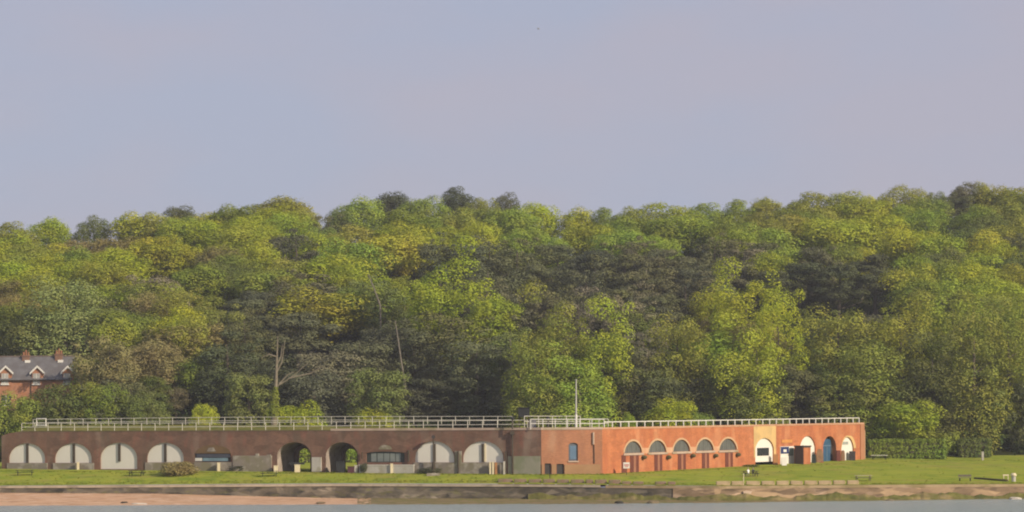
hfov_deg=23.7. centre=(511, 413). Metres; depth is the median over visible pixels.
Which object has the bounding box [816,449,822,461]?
barrel
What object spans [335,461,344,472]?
square bin
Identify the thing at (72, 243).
budding tree
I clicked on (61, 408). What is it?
shrub
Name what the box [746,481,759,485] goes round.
stone block
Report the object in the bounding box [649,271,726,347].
evergreen tree
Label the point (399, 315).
evergreen tree
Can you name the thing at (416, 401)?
evergreen tree
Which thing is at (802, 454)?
kiosk
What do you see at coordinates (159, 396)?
evergreen tree
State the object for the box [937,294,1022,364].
tall tree
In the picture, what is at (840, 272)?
pine tree
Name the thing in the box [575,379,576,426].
flagpole
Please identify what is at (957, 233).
broadleaf tree
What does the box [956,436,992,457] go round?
dark hedge
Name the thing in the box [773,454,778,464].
orange cabinet
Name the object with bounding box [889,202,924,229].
broadleaf tree
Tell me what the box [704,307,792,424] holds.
tall tree
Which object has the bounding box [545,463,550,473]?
door
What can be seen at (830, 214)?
broadleaf tree
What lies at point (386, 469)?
wall
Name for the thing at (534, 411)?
tall tree
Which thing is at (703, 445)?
lunette window
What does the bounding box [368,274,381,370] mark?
dead tree
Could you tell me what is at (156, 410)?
shrub
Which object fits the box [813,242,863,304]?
broadleaf tree
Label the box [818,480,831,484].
stone block
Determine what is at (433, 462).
lamp post
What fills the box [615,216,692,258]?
broadleaf tree
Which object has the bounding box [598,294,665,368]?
evergreen tree
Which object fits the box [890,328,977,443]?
tall tree
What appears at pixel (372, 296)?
broadleaf tree
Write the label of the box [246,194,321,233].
broadleaf tree
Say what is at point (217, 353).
evergreen tree
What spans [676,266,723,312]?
evergreen tree
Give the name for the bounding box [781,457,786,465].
sandwich board
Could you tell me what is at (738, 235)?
broadleaf tree
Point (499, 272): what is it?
evergreen tree
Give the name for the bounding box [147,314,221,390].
broadleaf tree
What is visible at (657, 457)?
door
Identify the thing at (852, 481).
stone block
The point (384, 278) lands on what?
broadleaf tree
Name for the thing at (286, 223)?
broadleaf tree
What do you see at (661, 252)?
pine tree
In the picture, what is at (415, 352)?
evergreen tree
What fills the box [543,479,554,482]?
stone block
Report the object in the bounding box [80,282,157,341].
tall tree
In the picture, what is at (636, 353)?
evergreen tree
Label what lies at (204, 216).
broadleaf tree
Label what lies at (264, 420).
roof railing
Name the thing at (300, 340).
pine tree
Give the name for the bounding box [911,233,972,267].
broadleaf tree
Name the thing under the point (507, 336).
evergreen tree
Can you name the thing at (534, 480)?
stone block
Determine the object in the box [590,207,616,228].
broadleaf tree
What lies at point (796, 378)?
pine tree
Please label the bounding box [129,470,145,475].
picnic table
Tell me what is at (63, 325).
tall tree
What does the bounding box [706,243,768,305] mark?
evergreen tree
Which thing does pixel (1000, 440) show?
undergrowth
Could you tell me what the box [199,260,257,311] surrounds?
broadleaf tree
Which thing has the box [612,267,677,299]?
pine tree
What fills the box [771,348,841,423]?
evergreen tree
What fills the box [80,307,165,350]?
broadleaf tree
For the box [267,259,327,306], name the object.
broadleaf tree
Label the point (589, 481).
stone block
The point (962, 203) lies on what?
evergreen tree
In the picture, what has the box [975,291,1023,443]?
tall tree
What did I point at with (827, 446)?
blue arched door
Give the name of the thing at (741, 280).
evergreen tree
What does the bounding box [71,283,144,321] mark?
broadleaf tree
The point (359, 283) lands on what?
evergreen tree
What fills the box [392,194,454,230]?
broadleaf tree
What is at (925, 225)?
broadleaf tree
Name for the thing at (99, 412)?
evergreen tree
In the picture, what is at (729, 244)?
evergreen tree
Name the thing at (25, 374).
brick terrace
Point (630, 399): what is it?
evergreen tree
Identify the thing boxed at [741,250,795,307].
broadleaf tree
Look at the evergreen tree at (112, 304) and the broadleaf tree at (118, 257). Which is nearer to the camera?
the evergreen tree at (112, 304)
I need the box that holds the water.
[0,499,1023,511]
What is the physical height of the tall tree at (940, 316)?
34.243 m
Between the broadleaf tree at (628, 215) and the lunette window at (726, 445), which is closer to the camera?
the lunette window at (726, 445)
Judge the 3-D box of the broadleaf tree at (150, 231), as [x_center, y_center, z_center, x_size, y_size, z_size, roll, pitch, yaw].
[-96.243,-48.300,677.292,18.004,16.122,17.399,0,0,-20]
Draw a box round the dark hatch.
[849,451,854,459]
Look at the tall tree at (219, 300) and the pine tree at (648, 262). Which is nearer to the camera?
the tall tree at (219, 300)
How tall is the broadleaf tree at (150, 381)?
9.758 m
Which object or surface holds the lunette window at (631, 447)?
in the brick fort
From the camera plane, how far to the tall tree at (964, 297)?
547.08 m
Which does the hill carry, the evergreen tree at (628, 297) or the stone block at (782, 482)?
the evergreen tree at (628, 297)
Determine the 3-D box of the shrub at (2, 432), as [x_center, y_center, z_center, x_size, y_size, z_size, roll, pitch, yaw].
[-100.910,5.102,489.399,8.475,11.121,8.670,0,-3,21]
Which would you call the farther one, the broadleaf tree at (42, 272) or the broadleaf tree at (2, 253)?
the broadleaf tree at (2, 253)
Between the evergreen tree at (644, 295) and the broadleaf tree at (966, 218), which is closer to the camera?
the evergreen tree at (644, 295)
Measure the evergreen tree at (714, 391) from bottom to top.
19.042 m
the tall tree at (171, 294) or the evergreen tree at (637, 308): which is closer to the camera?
the evergreen tree at (637, 308)
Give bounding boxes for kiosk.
[794,445,811,463]
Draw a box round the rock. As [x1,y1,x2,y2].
[647,500,658,503]
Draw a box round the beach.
[0,493,370,505]
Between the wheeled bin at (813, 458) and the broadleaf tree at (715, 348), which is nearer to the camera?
the wheeled bin at (813, 458)
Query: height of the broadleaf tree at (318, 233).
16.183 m
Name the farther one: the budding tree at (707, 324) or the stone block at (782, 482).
the budding tree at (707, 324)
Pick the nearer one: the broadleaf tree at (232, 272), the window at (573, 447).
the window at (573, 447)
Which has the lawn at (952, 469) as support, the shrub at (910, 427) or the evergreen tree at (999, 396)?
the shrub at (910, 427)
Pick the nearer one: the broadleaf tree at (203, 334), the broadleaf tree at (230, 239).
the broadleaf tree at (203, 334)
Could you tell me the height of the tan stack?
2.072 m
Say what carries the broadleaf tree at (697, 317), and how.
on the hill
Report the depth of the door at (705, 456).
427.76 m
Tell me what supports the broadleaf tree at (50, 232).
on the hill
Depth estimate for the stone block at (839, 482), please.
385.70 m
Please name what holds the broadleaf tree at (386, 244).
on the hill
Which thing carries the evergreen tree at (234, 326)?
on the hill
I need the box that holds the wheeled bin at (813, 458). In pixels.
[812,454,815,462]
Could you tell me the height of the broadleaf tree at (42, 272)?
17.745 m
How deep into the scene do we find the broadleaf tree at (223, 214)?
674.41 m
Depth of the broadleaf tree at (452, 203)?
688.84 m
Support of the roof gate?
on the brick fort
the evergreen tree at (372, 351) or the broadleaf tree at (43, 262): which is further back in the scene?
the broadleaf tree at (43, 262)
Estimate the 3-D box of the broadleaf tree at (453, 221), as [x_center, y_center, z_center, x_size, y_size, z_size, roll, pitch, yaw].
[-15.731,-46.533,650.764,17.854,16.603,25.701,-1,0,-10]
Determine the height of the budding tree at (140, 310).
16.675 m
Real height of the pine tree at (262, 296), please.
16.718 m
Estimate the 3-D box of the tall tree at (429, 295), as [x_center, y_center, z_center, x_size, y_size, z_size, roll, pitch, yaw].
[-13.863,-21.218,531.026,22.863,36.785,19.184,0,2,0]
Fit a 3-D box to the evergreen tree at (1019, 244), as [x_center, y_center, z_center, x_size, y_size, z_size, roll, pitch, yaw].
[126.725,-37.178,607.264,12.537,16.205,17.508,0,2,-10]
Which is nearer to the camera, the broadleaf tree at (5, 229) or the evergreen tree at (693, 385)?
the evergreen tree at (693, 385)
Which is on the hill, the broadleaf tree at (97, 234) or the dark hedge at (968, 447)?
the broadleaf tree at (97, 234)
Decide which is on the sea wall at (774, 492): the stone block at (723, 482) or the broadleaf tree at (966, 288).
the stone block at (723, 482)
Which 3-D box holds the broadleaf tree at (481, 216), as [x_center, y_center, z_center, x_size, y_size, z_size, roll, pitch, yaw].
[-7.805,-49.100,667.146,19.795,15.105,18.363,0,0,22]
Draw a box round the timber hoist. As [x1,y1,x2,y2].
[289,462,304,471]
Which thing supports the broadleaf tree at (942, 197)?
on the hill
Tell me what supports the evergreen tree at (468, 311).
on the hill
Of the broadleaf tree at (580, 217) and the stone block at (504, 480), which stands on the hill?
the broadleaf tree at (580, 217)
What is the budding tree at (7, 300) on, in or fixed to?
on the hill
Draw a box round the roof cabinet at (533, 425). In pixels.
[529,419,535,427]
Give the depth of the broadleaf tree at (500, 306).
543.48 m
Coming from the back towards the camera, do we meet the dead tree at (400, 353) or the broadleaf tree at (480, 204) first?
the broadleaf tree at (480, 204)
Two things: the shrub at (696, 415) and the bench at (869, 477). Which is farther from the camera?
the shrub at (696, 415)
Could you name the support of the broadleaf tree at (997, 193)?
on the hill
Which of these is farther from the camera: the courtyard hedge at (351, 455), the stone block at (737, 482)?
the courtyard hedge at (351, 455)
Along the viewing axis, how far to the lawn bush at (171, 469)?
410.89 m
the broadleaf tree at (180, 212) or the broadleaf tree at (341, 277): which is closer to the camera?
the broadleaf tree at (341, 277)
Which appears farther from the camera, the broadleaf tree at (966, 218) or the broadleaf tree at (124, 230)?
the broadleaf tree at (124, 230)
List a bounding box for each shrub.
[0,390,51,447]
[0,414,23,450]
[22,383,87,425]
[68,377,105,424]
[76,381,138,424]
[113,390,171,424]
[188,403,220,424]
[262,399,328,448]
[351,407,394,426]
[360,463,367,472]
[417,467,440,473]
[621,412,637,426]
[638,395,699,426]
[678,411,715,425]
[863,399,946,439]
[919,430,960,456]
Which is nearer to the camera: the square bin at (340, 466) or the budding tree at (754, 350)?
the square bin at (340, 466)
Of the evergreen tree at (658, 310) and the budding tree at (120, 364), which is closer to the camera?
the budding tree at (120, 364)
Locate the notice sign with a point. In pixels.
(626, 465)
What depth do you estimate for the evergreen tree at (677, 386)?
492.96 m
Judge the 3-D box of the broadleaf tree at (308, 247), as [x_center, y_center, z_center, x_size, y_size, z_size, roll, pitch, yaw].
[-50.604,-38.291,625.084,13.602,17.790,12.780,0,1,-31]
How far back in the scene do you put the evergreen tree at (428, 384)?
508.22 m
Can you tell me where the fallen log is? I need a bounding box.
[974,477,1007,481]
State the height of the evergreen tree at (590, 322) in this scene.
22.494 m
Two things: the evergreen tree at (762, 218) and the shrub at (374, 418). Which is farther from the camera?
the evergreen tree at (762, 218)
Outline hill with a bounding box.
[0,249,1023,461]
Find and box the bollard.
[1011,473,1016,481]
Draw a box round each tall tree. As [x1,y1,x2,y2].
[10,273,62,320]
[12,273,110,360]
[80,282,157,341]
[143,287,210,358]
[169,295,227,330]
[247,274,301,341]
[384,275,433,343]
[403,230,499,372]
[499,315,576,427]
[513,279,599,426]
[519,337,622,426]
[565,291,637,426]
[566,331,629,426]
[642,310,711,415]
[694,255,790,396]
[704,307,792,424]
[748,289,810,423]
[794,302,880,422]
[799,366,858,423]
[820,336,911,448]
[863,266,949,413]
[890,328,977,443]
[914,273,994,410]
[936,289,1021,339]
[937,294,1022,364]
[937,296,1021,454]
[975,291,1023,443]
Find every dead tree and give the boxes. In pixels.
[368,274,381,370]
[395,321,405,388]
[510,339,512,402]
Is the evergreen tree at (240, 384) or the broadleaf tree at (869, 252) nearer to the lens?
the evergreen tree at (240, 384)
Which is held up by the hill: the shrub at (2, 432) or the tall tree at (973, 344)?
the tall tree at (973, 344)
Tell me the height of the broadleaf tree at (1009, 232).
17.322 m
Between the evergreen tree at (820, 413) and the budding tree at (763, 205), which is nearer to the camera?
the evergreen tree at (820, 413)
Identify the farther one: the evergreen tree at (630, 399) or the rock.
the evergreen tree at (630, 399)
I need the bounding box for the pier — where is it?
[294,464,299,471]
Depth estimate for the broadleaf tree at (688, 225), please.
655.94 m
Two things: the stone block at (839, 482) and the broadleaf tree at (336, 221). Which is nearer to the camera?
the stone block at (839, 482)
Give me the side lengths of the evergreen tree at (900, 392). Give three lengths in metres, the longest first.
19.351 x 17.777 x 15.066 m
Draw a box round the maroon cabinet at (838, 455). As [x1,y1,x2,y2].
[836,450,840,460]
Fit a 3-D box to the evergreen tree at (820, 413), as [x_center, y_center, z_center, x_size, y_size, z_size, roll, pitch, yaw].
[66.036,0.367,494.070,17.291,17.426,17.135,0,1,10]
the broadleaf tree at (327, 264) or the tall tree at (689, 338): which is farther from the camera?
the broadleaf tree at (327, 264)
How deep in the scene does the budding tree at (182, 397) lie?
510.38 m
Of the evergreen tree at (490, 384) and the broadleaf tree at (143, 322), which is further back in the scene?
the broadleaf tree at (143, 322)
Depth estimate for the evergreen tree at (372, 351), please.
511.79 m
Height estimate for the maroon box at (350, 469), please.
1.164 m
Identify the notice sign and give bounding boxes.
[623,462,629,474]
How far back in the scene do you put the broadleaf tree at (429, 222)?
637.45 m
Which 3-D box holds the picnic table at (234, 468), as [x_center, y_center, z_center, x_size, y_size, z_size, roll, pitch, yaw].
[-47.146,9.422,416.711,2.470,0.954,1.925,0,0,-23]
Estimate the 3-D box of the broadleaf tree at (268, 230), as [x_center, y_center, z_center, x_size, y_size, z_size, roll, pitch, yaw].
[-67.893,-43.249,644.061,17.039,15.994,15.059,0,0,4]
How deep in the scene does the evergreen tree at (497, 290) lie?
565.51 m
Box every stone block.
[498,479,512,482]
[514,479,526,482]
[528,479,540,482]
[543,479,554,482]
[557,479,568,484]
[571,479,583,484]
[586,479,592,484]
[595,480,606,486]
[609,480,620,483]
[655,481,665,485]
[716,481,729,484]
[731,481,743,484]
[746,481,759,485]
[761,481,774,485]
[776,481,788,484]
[790,481,802,484]
[804,481,816,484]
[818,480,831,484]
[833,480,844,484]
[847,480,858,483]
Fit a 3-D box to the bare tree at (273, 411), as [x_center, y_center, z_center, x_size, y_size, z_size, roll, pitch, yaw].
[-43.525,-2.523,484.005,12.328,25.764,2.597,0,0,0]
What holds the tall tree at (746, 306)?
on the hill
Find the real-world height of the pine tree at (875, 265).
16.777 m
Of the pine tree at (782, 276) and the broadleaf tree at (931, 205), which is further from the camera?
the broadleaf tree at (931, 205)
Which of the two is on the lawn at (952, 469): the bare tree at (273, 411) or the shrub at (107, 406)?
the shrub at (107, 406)
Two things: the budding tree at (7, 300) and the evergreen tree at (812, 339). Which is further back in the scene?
the budding tree at (7, 300)
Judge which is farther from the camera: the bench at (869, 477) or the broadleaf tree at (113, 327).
the broadleaf tree at (113, 327)
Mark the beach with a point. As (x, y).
(31, 499)
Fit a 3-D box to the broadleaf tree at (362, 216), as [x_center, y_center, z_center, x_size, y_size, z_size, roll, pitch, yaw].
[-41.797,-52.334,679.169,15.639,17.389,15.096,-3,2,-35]
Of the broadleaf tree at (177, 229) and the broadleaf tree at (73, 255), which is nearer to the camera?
the broadleaf tree at (73, 255)
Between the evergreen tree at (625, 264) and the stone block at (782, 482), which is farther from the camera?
the evergreen tree at (625, 264)
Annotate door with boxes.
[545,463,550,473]
[557,464,563,473]
[621,455,625,472]
[630,455,638,471]
[654,454,661,470]
[678,453,685,469]
[702,453,708,467]
[725,452,732,466]
[823,437,831,460]
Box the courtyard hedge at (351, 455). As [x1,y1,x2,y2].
[299,449,356,462]
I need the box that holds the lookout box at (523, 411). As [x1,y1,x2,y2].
[517,407,529,427]
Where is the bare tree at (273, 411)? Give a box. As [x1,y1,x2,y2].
[261,336,322,424]
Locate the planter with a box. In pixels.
[427,473,439,475]
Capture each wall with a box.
[0,484,1023,500]
[359,465,413,472]
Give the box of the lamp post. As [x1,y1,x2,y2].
[431,435,435,472]
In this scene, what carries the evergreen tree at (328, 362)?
on the hill
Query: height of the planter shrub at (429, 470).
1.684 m
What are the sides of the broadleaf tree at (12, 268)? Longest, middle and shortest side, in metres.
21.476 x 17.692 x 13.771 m
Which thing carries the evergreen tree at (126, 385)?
on the hill
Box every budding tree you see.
[0,279,50,302]
[0,294,40,355]
[46,238,92,257]
[67,334,142,396]
[83,236,148,255]
[121,290,174,321]
[125,338,190,388]
[141,322,239,371]
[158,386,193,416]
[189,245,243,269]
[525,296,569,342]
[685,316,730,358]
[727,320,793,385]
[747,196,781,216]
[946,181,983,222]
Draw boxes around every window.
[1,395,10,404]
[568,443,578,461]
[623,439,643,454]
[648,438,667,454]
[672,438,691,453]
[695,437,714,452]
[718,437,738,452]
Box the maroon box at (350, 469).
[347,466,354,472]
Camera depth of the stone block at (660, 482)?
386.76 m
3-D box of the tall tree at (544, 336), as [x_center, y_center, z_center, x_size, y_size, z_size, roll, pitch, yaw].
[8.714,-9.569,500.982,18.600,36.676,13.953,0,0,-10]
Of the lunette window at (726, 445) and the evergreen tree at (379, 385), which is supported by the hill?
the evergreen tree at (379, 385)
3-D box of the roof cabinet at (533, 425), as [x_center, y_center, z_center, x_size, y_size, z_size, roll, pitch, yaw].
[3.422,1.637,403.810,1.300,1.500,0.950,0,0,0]
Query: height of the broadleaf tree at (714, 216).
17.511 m
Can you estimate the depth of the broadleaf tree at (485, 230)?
629.25 m
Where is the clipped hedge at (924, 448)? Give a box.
[866,438,948,458]
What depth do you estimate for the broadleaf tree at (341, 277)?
580.40 m
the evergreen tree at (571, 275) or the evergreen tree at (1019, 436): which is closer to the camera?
the evergreen tree at (1019, 436)
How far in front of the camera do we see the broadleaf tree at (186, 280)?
577.14 m
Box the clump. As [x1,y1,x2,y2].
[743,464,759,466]
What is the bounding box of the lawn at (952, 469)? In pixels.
[0,455,1023,485]
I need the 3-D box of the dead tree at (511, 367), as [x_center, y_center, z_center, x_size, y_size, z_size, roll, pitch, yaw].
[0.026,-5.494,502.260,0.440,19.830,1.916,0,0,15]
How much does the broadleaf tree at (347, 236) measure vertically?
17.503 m
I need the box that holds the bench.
[958,475,970,480]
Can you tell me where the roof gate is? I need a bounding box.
[36,418,46,425]
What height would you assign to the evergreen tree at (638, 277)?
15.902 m
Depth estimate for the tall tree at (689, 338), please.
499.56 m
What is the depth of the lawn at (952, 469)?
409.11 m
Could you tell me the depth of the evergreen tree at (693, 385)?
498.83 m
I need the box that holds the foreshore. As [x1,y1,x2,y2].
[357,498,1023,504]
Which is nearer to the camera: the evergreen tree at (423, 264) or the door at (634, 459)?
the door at (634, 459)
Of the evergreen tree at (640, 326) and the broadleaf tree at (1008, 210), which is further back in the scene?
the broadleaf tree at (1008, 210)
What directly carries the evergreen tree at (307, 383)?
on the hill
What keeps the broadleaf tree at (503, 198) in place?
on the hill
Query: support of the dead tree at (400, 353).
on the hill
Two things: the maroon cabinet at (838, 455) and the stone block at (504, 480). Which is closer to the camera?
the stone block at (504, 480)
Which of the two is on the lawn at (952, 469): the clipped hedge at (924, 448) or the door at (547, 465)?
the clipped hedge at (924, 448)
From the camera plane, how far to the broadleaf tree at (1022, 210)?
655.35 m
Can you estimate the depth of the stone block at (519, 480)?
393.02 m
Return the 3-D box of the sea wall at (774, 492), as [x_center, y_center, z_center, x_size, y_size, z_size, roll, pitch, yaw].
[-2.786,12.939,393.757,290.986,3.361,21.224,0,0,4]
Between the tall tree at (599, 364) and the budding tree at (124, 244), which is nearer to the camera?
the tall tree at (599, 364)
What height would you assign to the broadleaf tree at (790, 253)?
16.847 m
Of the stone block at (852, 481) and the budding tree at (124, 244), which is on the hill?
the budding tree at (124, 244)
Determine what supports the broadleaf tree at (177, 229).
on the hill
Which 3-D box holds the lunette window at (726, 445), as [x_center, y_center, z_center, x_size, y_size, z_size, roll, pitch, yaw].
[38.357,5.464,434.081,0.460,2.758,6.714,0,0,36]
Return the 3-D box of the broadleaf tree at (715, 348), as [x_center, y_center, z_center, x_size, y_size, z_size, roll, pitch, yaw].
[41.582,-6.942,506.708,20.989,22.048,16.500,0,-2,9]
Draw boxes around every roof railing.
[21,420,527,430]
[33,416,511,424]
[524,416,580,426]
[530,419,603,428]
[603,417,859,426]
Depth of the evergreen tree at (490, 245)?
614.34 m
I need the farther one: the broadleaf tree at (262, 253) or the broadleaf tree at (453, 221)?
the broadleaf tree at (453, 221)
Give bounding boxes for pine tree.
[219,299,274,341]
[221,290,287,353]
[264,311,341,371]
[501,264,564,311]
[523,243,586,289]
[583,289,639,348]
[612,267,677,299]
[632,256,688,293]
[636,293,693,351]
[639,248,697,280]
[749,269,799,329]
[766,363,824,423]
[778,261,829,323]
[803,263,880,319]
[847,253,907,316]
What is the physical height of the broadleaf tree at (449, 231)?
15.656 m
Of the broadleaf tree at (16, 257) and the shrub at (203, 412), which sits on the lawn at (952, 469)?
the shrub at (203, 412)
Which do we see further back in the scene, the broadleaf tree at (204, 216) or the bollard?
the broadleaf tree at (204, 216)
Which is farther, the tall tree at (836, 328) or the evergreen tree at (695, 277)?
the evergreen tree at (695, 277)
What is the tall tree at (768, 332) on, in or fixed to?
on the hill
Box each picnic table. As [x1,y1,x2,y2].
[15,470,32,475]
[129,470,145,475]
[227,466,243,471]
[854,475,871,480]
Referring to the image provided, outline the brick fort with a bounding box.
[1,423,865,474]
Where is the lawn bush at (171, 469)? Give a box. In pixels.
[158,461,200,476]
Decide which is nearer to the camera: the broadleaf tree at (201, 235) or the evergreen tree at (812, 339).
the evergreen tree at (812, 339)
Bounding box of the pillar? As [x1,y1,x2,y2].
[354,465,357,472]
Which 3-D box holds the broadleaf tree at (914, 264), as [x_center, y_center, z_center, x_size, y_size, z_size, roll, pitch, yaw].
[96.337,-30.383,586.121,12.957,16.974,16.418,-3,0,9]
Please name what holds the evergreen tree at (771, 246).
on the hill
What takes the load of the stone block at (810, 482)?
on the sea wall at (774, 492)
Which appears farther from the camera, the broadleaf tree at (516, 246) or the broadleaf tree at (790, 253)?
the broadleaf tree at (516, 246)
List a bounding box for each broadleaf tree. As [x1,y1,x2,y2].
[0,221,41,248]
[0,229,40,249]
[0,239,54,267]
[0,246,53,264]
[0,249,52,281]
[0,258,31,285]
[0,298,50,355]
[0,311,69,355]
[5,266,70,318]
[20,255,81,286]
[26,216,75,248]
[44,242,71,262]
[46,258,100,311]
[51,244,94,283]
[67,359,116,390]
[68,260,139,299]
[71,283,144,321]
[72,214,113,249]
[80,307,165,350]
[86,314,147,362]
[87,245,135,280]
[87,248,157,295]
[104,210,164,243]
[121,278,191,314]
[122,234,175,283]
[132,235,207,281]
[132,375,174,402]
[134,211,184,241]
[146,305,210,387]
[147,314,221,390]
[154,216,201,266]
[157,217,219,262]
[163,203,197,221]
[166,262,233,313]
[170,355,235,406]
[184,220,231,258]
[190,211,234,239]
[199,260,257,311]
[205,203,263,234]
[206,224,276,264]
[209,252,262,281]
[221,214,283,246]
[222,267,310,331]
[223,220,284,261]
[236,239,284,272]
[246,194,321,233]
[246,204,302,246]
[260,258,306,294]
[262,211,320,261]
[266,285,391,356]
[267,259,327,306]
[284,207,322,233]
[291,230,337,262]
[299,251,379,290]
[302,226,341,250]
[307,263,368,295]
[310,236,401,282]
[316,283,409,344]
[320,224,379,257]
[324,206,358,239]
[335,194,385,239]
[356,232,430,285]
[361,275,411,313]
[366,219,433,278]
[368,209,429,231]
[372,190,410,226]
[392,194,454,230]
[392,229,453,287]
[410,216,451,269]
[423,225,471,270]
[428,207,478,232]
[438,186,475,216]
[448,207,513,243]
[454,219,509,258]
[458,197,500,224]
[465,294,525,344]
[478,205,545,242]
[491,192,519,214]
[495,228,534,274]
[506,229,554,274]
[514,200,563,239]
[522,231,571,278]
[551,222,613,274]
[553,204,597,249]
[587,227,656,274]
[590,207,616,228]
[602,215,644,271]
[612,205,647,226]
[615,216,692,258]
[625,201,698,231]
[636,235,684,263]
[660,212,717,257]
[667,329,752,398]
[684,218,753,261]
[685,202,738,237]
[687,291,744,335]
[702,226,761,265]
[722,199,757,228]
[733,221,807,252]
[736,211,789,243]
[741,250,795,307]
[752,244,814,302]
[756,213,819,250]
[768,207,828,231]
[782,191,835,214]
[787,210,831,247]
[792,202,843,224]
[793,217,886,259]
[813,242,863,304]
[822,199,880,223]
[825,188,868,219]
[845,211,912,255]
[847,247,886,299]
[858,194,898,220]
[874,184,930,214]
[874,227,947,266]
[883,274,947,319]
[886,196,956,231]
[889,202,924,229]
[889,252,934,297]
[897,208,954,237]
[897,260,941,303]
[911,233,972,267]
[919,257,969,289]
[920,274,1001,317]
[922,246,974,274]
[924,191,951,234]
[938,225,994,257]
[940,259,1007,312]
[949,203,1002,242]
[954,250,1012,279]
[957,275,1023,324]
[959,197,1023,226]
[962,229,1012,262]
[963,212,1017,239]
[968,180,996,208]
[971,217,1023,255]
[971,241,1023,266]
[972,248,1023,287]
[975,185,1023,209]
[977,264,1023,309]
[989,297,1023,383]
[993,187,1023,209]
[1005,203,1023,236]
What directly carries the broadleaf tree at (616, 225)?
on the hill
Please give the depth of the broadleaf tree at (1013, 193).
672.85 m
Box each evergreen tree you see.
[72,379,133,424]
[78,297,132,350]
[106,375,159,424]
[115,275,192,312]
[135,384,177,423]
[190,330,270,416]
[195,304,248,384]
[219,306,278,388]
[220,372,279,424]
[237,353,315,424]
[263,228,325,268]
[267,268,343,347]
[280,369,346,426]
[291,349,367,423]
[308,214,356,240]
[327,341,393,412]
[335,274,396,344]
[343,367,414,427]
[353,282,412,347]
[359,324,423,387]
[374,388,438,425]
[376,315,448,398]
[403,310,497,385]
[406,377,462,419]
[415,231,498,302]
[415,239,463,302]
[435,334,517,419]
[452,256,527,318]
[459,277,506,319]
[463,240,515,291]
[464,293,512,353]
[472,326,544,401]
[483,360,532,418]
[487,237,558,311]
[496,283,544,359]
[517,284,587,347]
[549,262,611,317]
[551,286,612,372]
[555,248,621,302]
[577,290,638,342]
[581,242,653,291]
[597,356,655,426]
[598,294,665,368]
[599,341,657,420]
[605,275,655,301]
[608,305,667,380]
[619,235,658,284]
[619,322,666,384]
[622,303,675,351]
[623,281,663,328]
[626,364,684,426]
[633,370,690,426]
[645,351,719,425]
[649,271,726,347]
[668,252,740,314]
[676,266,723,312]
[687,283,740,331]
[691,232,745,291]
[699,355,759,424]
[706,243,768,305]
[714,261,759,318]
[719,373,795,424]
[733,240,784,298]
[741,211,783,231]
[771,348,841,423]
[787,308,851,372]
[791,245,844,311]
[803,373,878,445]
[847,314,905,368]
[870,359,944,438]
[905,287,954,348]
[929,362,1016,443]
[940,192,975,234]
[996,370,1023,450]
[998,232,1023,272]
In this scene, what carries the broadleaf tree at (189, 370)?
on the hill
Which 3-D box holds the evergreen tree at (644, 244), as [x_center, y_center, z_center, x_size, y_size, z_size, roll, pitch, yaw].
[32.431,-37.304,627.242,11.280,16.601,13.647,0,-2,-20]
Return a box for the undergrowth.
[0,229,1023,459]
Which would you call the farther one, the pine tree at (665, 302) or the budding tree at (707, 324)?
the pine tree at (665, 302)
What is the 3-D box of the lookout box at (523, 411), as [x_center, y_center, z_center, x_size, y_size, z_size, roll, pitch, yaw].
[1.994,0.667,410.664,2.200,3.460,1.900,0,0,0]
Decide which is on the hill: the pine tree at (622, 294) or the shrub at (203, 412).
the pine tree at (622, 294)
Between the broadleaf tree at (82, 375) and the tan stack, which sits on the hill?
the broadleaf tree at (82, 375)
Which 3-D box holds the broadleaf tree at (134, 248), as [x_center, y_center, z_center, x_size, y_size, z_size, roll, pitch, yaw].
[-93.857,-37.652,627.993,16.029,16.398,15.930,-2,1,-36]
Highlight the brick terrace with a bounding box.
[0,348,78,409]
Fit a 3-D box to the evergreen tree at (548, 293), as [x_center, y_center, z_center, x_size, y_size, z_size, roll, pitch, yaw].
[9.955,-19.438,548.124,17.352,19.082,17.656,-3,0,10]
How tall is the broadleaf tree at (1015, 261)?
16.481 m
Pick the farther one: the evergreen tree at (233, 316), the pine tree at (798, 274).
the pine tree at (798, 274)
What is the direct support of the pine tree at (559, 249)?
on the hill
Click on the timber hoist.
(292, 463)
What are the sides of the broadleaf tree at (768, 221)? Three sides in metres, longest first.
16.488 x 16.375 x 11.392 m
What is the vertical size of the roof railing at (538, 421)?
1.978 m
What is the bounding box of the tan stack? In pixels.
[841,450,844,460]
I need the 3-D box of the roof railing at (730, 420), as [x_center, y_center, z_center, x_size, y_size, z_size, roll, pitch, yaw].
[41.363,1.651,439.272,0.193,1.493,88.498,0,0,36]
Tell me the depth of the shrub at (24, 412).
485.11 m
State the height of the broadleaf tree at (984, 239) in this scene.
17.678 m

